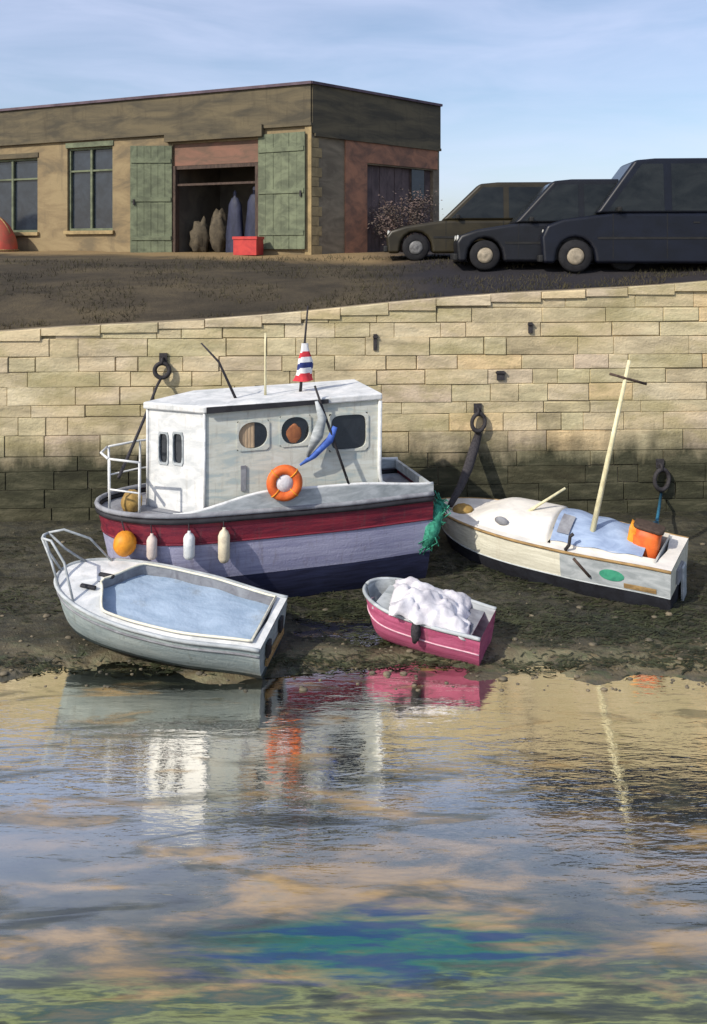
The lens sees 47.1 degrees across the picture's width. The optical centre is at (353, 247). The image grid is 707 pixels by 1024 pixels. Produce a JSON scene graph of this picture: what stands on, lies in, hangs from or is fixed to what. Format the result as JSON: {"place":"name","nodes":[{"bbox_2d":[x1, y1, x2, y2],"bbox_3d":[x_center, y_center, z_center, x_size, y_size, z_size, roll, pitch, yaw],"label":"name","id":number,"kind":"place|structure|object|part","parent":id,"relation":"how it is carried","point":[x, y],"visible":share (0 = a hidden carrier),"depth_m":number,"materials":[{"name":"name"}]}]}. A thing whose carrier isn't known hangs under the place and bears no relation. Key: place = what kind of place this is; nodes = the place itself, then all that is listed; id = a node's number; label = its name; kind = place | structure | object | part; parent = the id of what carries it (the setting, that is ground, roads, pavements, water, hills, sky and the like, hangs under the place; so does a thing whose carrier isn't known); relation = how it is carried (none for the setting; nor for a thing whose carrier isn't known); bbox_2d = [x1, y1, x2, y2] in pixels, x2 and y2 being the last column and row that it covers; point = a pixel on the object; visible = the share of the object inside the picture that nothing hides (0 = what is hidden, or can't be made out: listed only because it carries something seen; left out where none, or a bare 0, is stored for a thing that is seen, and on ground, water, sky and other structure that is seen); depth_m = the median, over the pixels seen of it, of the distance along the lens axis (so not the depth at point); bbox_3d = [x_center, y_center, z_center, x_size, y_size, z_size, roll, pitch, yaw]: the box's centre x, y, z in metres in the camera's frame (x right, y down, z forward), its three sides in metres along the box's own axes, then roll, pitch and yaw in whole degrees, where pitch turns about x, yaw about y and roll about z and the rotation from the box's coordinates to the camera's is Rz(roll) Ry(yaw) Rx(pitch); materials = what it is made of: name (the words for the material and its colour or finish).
{"place":"outdoors","nodes":[
{"label":"outdoors","id":0,"kind":"place"},
{"bbox_2d":[0,615,706,1023],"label":"water","id":1,"kind":"structure","parent":0,"point":[338,847],"depth_m":9.82,"materials":[{"name":"blue liquid"}]},
{"bbox_2d":[0,511,706,684],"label":"mud ground","id":2,"kind":"structure","parent":0,"point":[49,633],"depth_m":15.50,"materials":[{"name":"brown soil"}]},
{"bbox_2d":[41,528,287,678],"bbox_3d":[-3.520,6.287,14.478,4.539,1.851,1.924,5,11,13],"label":"rowing dinghy","id":3,"kind":"object","parent":2,"relation":"on","point":[173,615],"visible":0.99,"depth_m":14.24,"materials":[{"name":"white paint"}]},
{"bbox_2d":[94,306,434,597],"bbox_3d":[-1.913,4.429,17.273,6.890,6.362,2.613,0,0,-18],"label":"fishing boat","id":4,"kind":"object","parent":2,"relation":"on","point":[356,512],"visible":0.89,"depth_m":16.42,"materials":[{"name":"white paint"}]},
{"bbox_2d":[113,516,136,556],"bbox_3d":[-4.365,5.517,15.470,0.435,0.740,0.443,0,0,0],"label":"ball fender","id":5,"kind":"object","parent":4,"relation":"hanging from","point":[124,543],"visible":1,"depth_m":15.33,"materials":[{"name":"orange plastic"}]},
{"bbox_2d":[121,489,141,511],"bbox_3d":[-4.436,5.094,16.214,0.414,0.492,0.391,0,0,0],"label":"float","id":6,"kind":"object","parent":4,"relation":"on","point":[129,502],"visible":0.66,"depth_m":16.06,"materials":[{"name":"yellow plastic"}]},
{"bbox_2d":[147,525,156,559],"bbox_3d":[-3.842,5.558,15.440,0.197,0.780,0.197,0,0,12],"label":"fender","id":7,"kind":"object","parent":4,"relation":"attached to","point":[151,546],"visible":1,"depth_m":15.37,"materials":[{"name":"plastic"}]},
{"bbox_2d":[183,524,194,559],"bbox_3d":[-3.141,5.576,15.485,0.216,0.779,0.216,0,0,34],"label":"fender","id":8,"kind":"object","parent":4,"relation":"attached to","point":[189,545],"visible":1,"depth_m":15.40,"materials":[{"name":"white paint"}]},
{"bbox_2d":[218,516,229,563],"bbox_3d":[-2.503,5.652,15.661,0.226,0.896,0.226,0,0,34],"label":"fender","id":9,"kind":"object","parent":4,"relation":"attached to","point":[223,546],"visible":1,"depth_m":15.57,"materials":[{"name":"white plastic"}]},
{"bbox_2d":[266,465,302,501],"bbox_3d":[-1.366,4.663,16.050,0.720,0.720,0.235,0,-4,-10],"label":"lifebuoy","id":10,"kind":"object","parent":4,"relation":"attached to","point":[284,483],"visible":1,"depth_m":15.98,"materials":[{"name":"orange plastic"}]},
{"bbox_2d":[293,343,312,381],"bbox_3d":[-1.067,2.456,17.398,0.460,0.806,0.257,0,0,-18],"label":"striped flag","id":11,"kind":"object","parent":4,"relation":"attached to","point":[304,368],"visible":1,"depth_m":17.36,"materials":[{"name":"fabric"}]},
{"bbox_2d":[306,401,326,456],"bbox_3d":[-0.760,3.684,16.478,0.430,1.141,0.063,0,0,-5],"label":"furled cloth","id":12,"kind":"object","parent":4,"relation":"attached to","point":[317,434],"visible":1,"depth_m":16.47,"materials":[{"name":"white fabric"}]},
{"bbox_2d":[299,426,336,465],"bbox_3d":[-0.706,4.038,16.490,0.792,0.774,0.096,0,0,-15],"label":"pennant","id":13,"kind":"object","parent":4,"relation":"hanging from","point":[324,445],"visible":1,"depth_m":16.49,"materials":[{"name":"blue fabric"}]},
{"bbox_2d":[418,491,450,554],"bbox_3d":[1.745,5.943,17.450,0.753,1.292,0.614,0,0,0],"label":"fishing net","id":14,"kind":"object","parent":4,"relation":"hanging from","point":[433,527],"visible":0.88,"depth_m":17.29,"materials":[{"name":"green fabric"}]},
{"bbox_2d":[0,280,706,521],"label":"harbour wall","id":15,"kind":"structure","parent":2,"relation":"on","point":[73,398],"depth_m":20.97,"materials":[{"name":"stone"}]},
{"bbox_2d":[152,353,171,379],"bbox_3d":[-4.856,3.011,20.542,0.470,0.654,0.273,0,0,-15],"label":"mooring ring","id":16,"kind":"object","parent":15,"relation":"attached to","point":[162,359],"visible":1,"depth_m":20.46,"materials":[{"name":"metal"}]},
{"bbox_2d":[117,378,161,478],"bbox_3d":[-4.736,3.881,18.079,0.125,1.214,4.740,0,0,-4],"label":"mooring rope","id":17,"kind":"object","parent":16,"relation":"attached to","point":[136,437],"visible":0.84,"depth_m":17.48,"materials":[{"name":"beige fabric"}]},
{"bbox_2d":[373,334,377,350],"bbox_3d":[0.560,2.437,20.861,0.125,0.420,0.130,0,0,0],"label":"iron staple","id":18,"kind":"object","parent":15,"relation":"attached to","point":[375,336],"visible":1,"depth_m":20.83,"materials":[{"name":"black metal"}]},
{"bbox_2d":[470,403,486,432],"bbox_3d":[3.215,4.406,20.893,0.440,0.736,0.312,0,0,0],"label":"mooring ring","id":19,"kind":"object","parent":15,"relation":"attached to","point":[478,409],"visible":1,"depth_m":20.82,"materials":[{"name":"metal"}]},
{"bbox_2d":[448,433,481,507],"bbox_3d":[2.776,5.425,20.013,0.260,1.361,2.313,0,0,24],"label":"mooring warp","id":20,"kind":"object","parent":19,"relation":"attached to","point":[469,463],"visible":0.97,"depth_m":20.06,"materials":[{"name":"fabric"}]},
{"bbox_2d":[496,371,505,379],"bbox_3d":[3.813,3.316,21.006,0.250,0.240,0.130,0,0,0],"label":"iron staple","id":21,"kind":"object","parent":15,"relation":"attached to","point":[500,375],"visible":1,"depth_m":20.97,"materials":[{"name":"black metal"}]},
{"bbox_2d":[528,322,533,332],"bbox_3d":[4.595,2.081,21.041,0.138,0.280,0.130,0,0,0],"label":"iron staple","id":22,"kind":"object","parent":15,"relation":"attached to","point":[530,327],"visible":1,"depth_m":21.01,"materials":[{"name":"black metal"}]},
{"bbox_2d":[653,459,670,491],"bbox_3d":[7.998,5.937,21.116,0.519,0.815,0.285,0,0,-15],"label":"mooring ring","id":23,"kind":"object","parent":15,"relation":"attached to","point":[660,466],"visible":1,"depth_m":21.04,"materials":[{"name":"metal"}]},
{"bbox_2d":[655,492,661,520],"bbox_3d":[7.448,6.317,19.749,0.075,0.230,2.927,0,0,23],"label":"blue rope","id":24,"kind":"object","parent":23,"relation":"hanging from","point":[659,506],"visible":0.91,"depth_m":19.71,"materials":[{"name":"blue fabric"}]},
{"bbox_2d":[0,520,706,683],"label":"seaweed","id":25,"kind":"object","parent":2,"relation":"on","point":[522,620],"visible":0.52,"depth_m":15.19,"materials":[{"name":"green plant"}]},
{"bbox_2d":[0,528,706,691],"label":"shore pebbles","id":26,"kind":"object","parent":2,"relation":"on","point":[387,674],"visible":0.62,"depth_m":13.98,"materials":[{"name":"stone"}]},
{"bbox_2d":[362,577,496,665],"bbox_3d":[1.282,6.853,14.849,2.395,0.875,1.318,5,6,24],"label":"pink tender","id":27,"kind":"object","parent":2,"relation":"on","point":[448,644],"visible":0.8,"depth_m":14.44,"materials":[{"name":"paint"}]},
{"bbox_2d":[411,623,420,643],"bbox_3d":[1.090,6.720,14.162,0.173,0.425,0.141,0,0,22],"label":"fender","id":28,"kind":"object","parent":27,"relation":"hanging from","point":[415,632],"visible":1,"depth_m":14.12,"materials":[{"name":"grey rubber"}]},
{"bbox_2d":[389,576,471,640],"bbox_3d":[1.431,6.420,14.695,1.530,0.414,1.402,14,6,8],"label":"tarpaulin","id":29,"kind":"object","parent":27,"relation":"on","point":[415,601],"visible":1,"depth_m":14.43,"materials":[{"name":"white fabric"}]},
{"bbox_2d":[433,360,688,610],"bbox_3d":[4.289,4.970,17.948,5.716,5.219,2.113,1,6,33],"label":"sailing boat","id":30,"kind":"object","parent":2,"relation":"on","point":[581,552],"visible":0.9,"depth_m":17.08,"materials":[{"name":"beige paint"}]},
{"bbox_2d":[452,503,473,513],"bbox_3d":[2.570,6.159,18.999,0.503,0.305,0.404,0,0,0],"label":"float","id":31,"kind":"object","parent":30,"relation":"on","point":[461,508],"visible":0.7,"depth_m":18.88,"materials":[{"name":"yellow plastic"}]},
{"bbox_2d":[627,518,665,558],"bbox_3d":[6.008,6.158,16.759,0.679,0.919,0.533,11,5,28],"label":"orange bag","id":32,"kind":"object","parent":30,"relation":"on","point":[647,535],"visible":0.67,"depth_m":16.54,"materials":[{"name":"fabric"}]},
{"bbox_2d":[0,250,706,329],"bbox_3d":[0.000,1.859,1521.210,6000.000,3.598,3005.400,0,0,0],"label":"quay ground","id":33,"kind":"structure","parent":0,"point":[174,301],"depth_m":22.68,"materials":[{"name":"grey asphalt"}]},
{"bbox_2d":[0,217,18,251],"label":"upturned dinghy","id":34,"kind":"object","parent":33,"relation":"on","point":[8,241],"visible":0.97,"depth_m":31.92,"materials":[{"name":"red wood"}]},
{"bbox_2d":[0,81,442,254],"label":"quayside building","id":35,"kind":"structure","parent":33,"relation":"on","point":[320,166],"depth_m":30.24,"materials":[{"name":"beige paint"}]},
{"bbox_2d":[0,152,38,235],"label":"window","id":36,"kind":"structure","parent":35,"relation":"in","point":[18,177],"depth_m":33.50,"materials":[{"name":"grey glass"}]},
{"bbox_2d":[63,140,114,233],"bbox_3d":[-10.338,-2.342,31.915,2.450,3.624,0.400,0,0,23],"label":"window","id":37,"kind":"structure","parent":35,"relation":"in","point":[90,168],"depth_m":31.97,"materials":[{"name":"grey glass"}]},
{"bbox_2d":[130,146,171,252],"bbox_3d":[-7.555,-1.800,30.231,1.556,4.000,0.125,0,0,0],"label":"door","id":38,"kind":"structure","parent":35,"relation":"in","point":[150,166],"depth_m":30.22,"materials":[{"name":"green paint"}]},
{"bbox_2d":[189,216,209,251],"bbox_3d":[-5.826,-0.387,30.644,0.773,1.646,0.669,0,0,-22],"label":"sack","id":39,"kind":"object","parent":35,"relation":"in","point":[199,237],"visible":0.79,"depth_m":30.43,"materials":[{"name":"beige fabric"}]},
{"bbox_2d":[209,208,227,251],"bbox_3d":[-5.019,-0.534,30.403,0.768,1.951,0.649,0,0,0],"label":"sack","id":40,"kind":"object","parent":35,"relation":"in","point":[218,227],"visible":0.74,"depth_m":30.21,"materials":[{"name":"beige fabric"}]},
{"bbox_2d":[226,191,243,252],"bbox_3d":[-4.391,-0.910,29.861,0.762,2.381,0.388,0,0,23],"label":"folded parasol","id":41,"kind":"object","parent":35,"relation":"in","point":[234,228],"visible":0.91,"depth_m":29.72,"materials":[{"name":"fabric"}]},
{"bbox_2d":[244,186,254,235],"bbox_3d":[-3.638,-0.975,29.538,0.797,2.510,0.406,0,0,23],"label":"folded parasol","id":42,"kind":"object","parent":35,"relation":"in","point":[250,225],"visible":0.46,"depth_m":29.42,"materials":[{"name":"blue fabric"}]},
{"bbox_2d":[258,131,304,248],"bbox_3d":[-2.537,-1.975,28.312,1.902,4.050,0.120,0,0,26],"label":"door","id":43,"kind":"structure","parent":35,"relation":"in","point":[281,156],"depth_m":28.28,"materials":[{"name":"green paint"}]},
{"bbox_2d":[367,165,429,251],"bbox_3d":[1.691,-1.392,31.161,3.623,3.344,0.090,0,0,-42],"label":"shed door","id":44,"kind":"structure","parent":35,"relation":"in","point":[381,180],"depth_m":30.63,"materials":[{"name":"brown wood"}]},
{"bbox_2d":[410,169,424,201],"bbox_3d":[2.518,-2.471,31.819,0.832,1.335,0.045,0,0,-42],"label":"window","id":45,"kind":"structure","parent":35,"relation":"in","point":[417,177],"depth_m":31.78,"materials":[{"name":"grey glass"}]},
{"bbox_2d":[232,236,263,254],"bbox_3d":[-3.649,-0.063,28.127,0.910,0.640,0.710,0,0,15],"label":"fish crate","id":46,"kind":"object","parent":33,"relation":"on","point":[247,245],"visible":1,"depth_m":27.83,"materials":[{"name":"red plastic"}]},
{"bbox_2d":[367,187,441,251],"bbox_3d":[1.753,-1.048,29.942,3.255,2.561,1.759,0,0,0],"label":"shrub","id":47,"kind":"object","parent":33,"relation":"on","point":[419,216],"visible":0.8,"depth_m":29.72,"materials":[{"name":"brown plant"}]},
{"bbox_2d":[383,182,550,260],"bbox_3d":[4.158,-0.810,25.900,6.344,2.450,2.160,0,0,4],"label":"parked car","id":48,"kind":"object","parent":33,"relation":"on","point":[485,205],"visible":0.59,"depth_m":25.09,"materials":[{"name":"green paint"}]},
{"bbox_3d":[3.832,-1.397,25.112,1.604,0.956,0.140,0,0,4],"label":"window","id":49,"kind":"part","parent":48,"relation":"part of","materials":[{"name":"black glass"}]},
{"bbox_3d":[5.769,-1.397,24.976,1.933,0.956,0.140,0,0,4],"label":"window","id":50,"kind":"part","parent":48,"relation":"part of","materials":[{"name":"black glass"}]},
{"bbox_2d":[450,179,635,270],"bbox_3d":[5.918,-0.652,23.775,6.042,2.600,2.110,0,0,4],"label":"parked car","id":51,"kind":"object","parent":33,"relation":"on","point":[516,238],"visible":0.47,"depth_m":23.00,"materials":[{"name":"blue paint"}]},
{"bbox_3d":[5.605,-1.278,23.011,1.529,1.028,0.141,0,0,4],"label":"window","id":52,"kind":"part","parent":51,"relation":"part of","materials":[{"name":"black glass"}]},
{"bbox_3d":[7.450,-1.278,22.882,1.840,1.028,0.141,0,0,4],"label":"window","id":53,"kind":"part","parent":51,"relation":"part of","materials":[{"name":"black glass"}]},
{"bbox_2d":[537,158,706,272],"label":"parked car","id":54,"kind":"object","parent":33,"relation":"on","point":[652,211],"visible":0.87,"depth_m":22.52,"materials":[{"name":"blue paint"}]},
{"bbox_3d":[7.858,-1.684,22.577,1.541,1.316,0.146,0,0,4],"label":"window","id":55,"kind":"part","parent":54,"relation":"part of","materials":[{"name":"black glass"}]},
{"bbox_3d":[9.711,-1.684,22.447,1.751,1.316,0.146,0,0,4],"label":"window","id":56,"kind":"part","parent":54,"relation":"part of","materials":[{"name":"black glass"}]},
{"bbox_2d":[0,0,706,220],"label":"sky","id":57,"kind":"structure","parent":0,"point":[527,90],"materials":[{"name":"blue"}]}
]}

